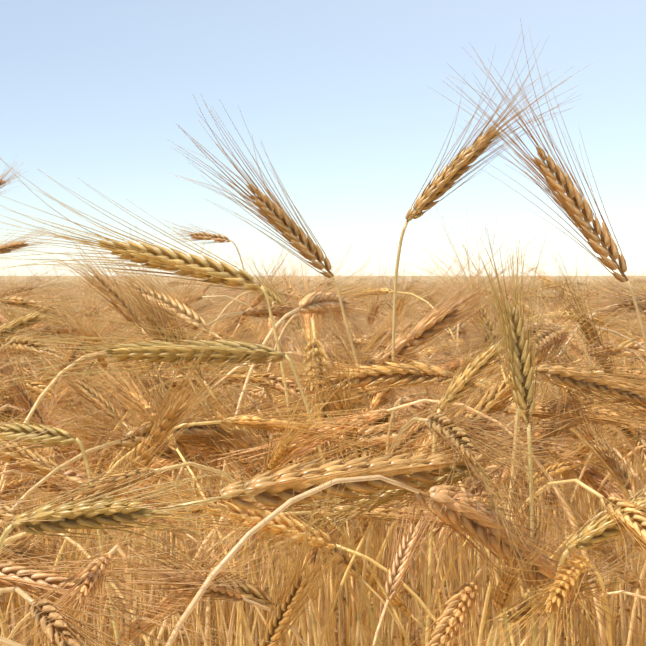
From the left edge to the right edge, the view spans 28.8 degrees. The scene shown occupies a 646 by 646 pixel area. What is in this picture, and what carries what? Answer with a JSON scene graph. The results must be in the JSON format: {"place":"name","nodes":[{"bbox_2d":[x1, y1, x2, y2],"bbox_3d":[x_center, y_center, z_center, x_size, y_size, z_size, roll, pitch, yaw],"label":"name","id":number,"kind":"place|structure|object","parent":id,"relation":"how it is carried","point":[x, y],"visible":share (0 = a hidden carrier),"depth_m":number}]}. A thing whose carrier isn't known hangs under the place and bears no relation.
{"place":"outdoors","nodes":[
{"label":"outdoors","id":0,"kind":"place"},
{"bbox_2d":[0,207,645,645],"bbox_3d":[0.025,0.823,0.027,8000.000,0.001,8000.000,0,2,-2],"label":"field ground","id":1,"kind":"structure","parent":0,"point":[337,614],"depth_m":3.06},
{"bbox_2d":[0,156,24,193],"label":"barley ear","id":2,"kind":"object","parent":1,"relation":"on","point":[10,176],"visible":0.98,"depth_m":2.18},
{"bbox_2d":[0,225,59,259],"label":"barley ear","id":3,"kind":"object","parent":1,"relation":"on","point":[13,246],"visible":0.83,"depth_m":1.98},
{"bbox_2d":[0,276,80,339],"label":"barley ear","id":4,"kind":"object","parent":1,"relation":"on","point":[32,319],"visible":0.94,"depth_m":1.04},
{"bbox_2d":[0,412,118,645],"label":"wheat stalk","id":5,"kind":"object","parent":1,"relation":"on","point":[52,437],"visible":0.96,"depth_m":0.73},
{"bbox_2d":[0,454,251,587],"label":"wheat stalk","id":6,"kind":"object","parent":1,"relation":"on","point":[94,514],"visible":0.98,"depth_m":0.49},
{"bbox_2d":[50,235,255,645],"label":"wheat stalk","id":7,"kind":"object","parent":1,"relation":"on","point":[117,305],"visible":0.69,"depth_m":0.97},
{"bbox_2d":[0,160,317,645],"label":"wheat stalk","id":8,"kind":"object","parent":1,"relation":"on","point":[209,270],"visible":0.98,"depth_m":0.84},
{"bbox_2d":[61,517,289,645],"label":"wheat stalk","id":9,"kind":"object","parent":1,"relation":"on","point":[246,589],"visible":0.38,"depth_m":0.73},
{"bbox_2d":[132,273,246,645],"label":"wheat stalk","id":10,"kind":"object","parent":1,"relation":"on","point":[206,417],"depth_m":1.14},
{"bbox_2d":[0,286,382,645],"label":"wheat stalk","id":11,"kind":"object","parent":1,"relation":"on","point":[159,351],"visible":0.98,"depth_m":0.80},
{"bbox_2d":[157,216,306,623],"bbox_3d":[-0.112,0.294,1.908,0.283,0.916,0.040,0,2,-2],"label":"wheat stalk","id":12,"kind":"object","parent":1,"relation":"on","point":[199,236],"visible":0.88,"depth_m":1.89},
{"bbox_2d":[167,95,425,640],"bbox_3d":[0.054,0.317,0.877,0.327,0.948,0.087,0,2,-2],"label":"wheat stalk","id":13,"kind":"object","parent":1,"relation":"on","point":[281,221],"visible":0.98,"depth_m":0.86},
{"bbox_2d":[230,240,363,645],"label":"wheat stalk","id":14,"kind":"object","parent":1,"relation":"on","point":[272,294],"visible":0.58,"depth_m":1.34},
{"bbox_2d":[3,363,634,545],"bbox_3d":[-0.131,0.410,0.646,0.574,0.781,0.091,0,2,-2],"label":"wheat stalk","id":15,"kind":"object","parent":1,"relation":"on","point":[276,490],"visible":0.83,"depth_m":0.61},
{"bbox_2d":[267,462,510,645],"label":"wheat stalk","id":16,"kind":"object","parent":1,"relation":"on","point":[461,470],"visible":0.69,"depth_m":0.64},
{"bbox_2d":[324,214,573,642],"bbox_3d":[0.079,0.354,0.930,0.225,0.871,0.087,0,2,-2],"label":"wheat stalk","id":17,"kind":"object","parent":1,"relation":"on","point":[424,330],"visible":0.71,"depth_m":0.91},
{"bbox_2d":[425,298,549,645],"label":"wheat stalk","id":18,"kind":"object","parent":1,"relation":"on","point":[484,359],"visible":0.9,"depth_m":0.76},
{"bbox_2d":[373,397,601,645],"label":"wheat stalk","id":19,"kind":"object","parent":1,"relation":"on","point":[407,400],"visible":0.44,"depth_m":0.83},
{"bbox_2d":[387,31,590,645],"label":"wheat stalk","id":20,"kind":"object","parent":1,"relation":"on","point":[443,182],"visible":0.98,"depth_m":0.87},
{"bbox_2d":[462,228,558,645],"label":"wheat stalk","id":21,"kind":"object","parent":1,"relation":"on","point":[520,360],"visible":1,"depth_m":0.66},
{"bbox_2d":[491,417,558,645],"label":"wheat stalk","id":22,"kind":"object","parent":1,"relation":"on","point":[523,498],"visible":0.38,"depth_m":0.68},
{"bbox_2d":[486,537,645,645],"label":"wheat stalk","id":23,"kind":"object","parent":1,"relation":"on","point":[590,579],"visible":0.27,"depth_m":0.70},
{"bbox_2d":[493,352,645,645],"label":"wheat stalk","id":24,"kind":"object","parent":1,"relation":"on","point":[577,377],"visible":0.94,"depth_m":0.73},
{"bbox_2d":[547,448,645,645],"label":"wheat stalk","id":25,"kind":"object","parent":1,"relation":"on","point":[606,528],"visible":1,"depth_m":0.60},
{"bbox_2d":[0,0,645,275],"label":"sky","id":26,"kind":"structure","parent":0,"point":[339,100]},
{"bbox_2d":[429,18,645,347],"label":"wheat stalk","id":27,"kind":"object","parent":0,"point":[572,204],"visible":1,"depth_m":0.87}
]}

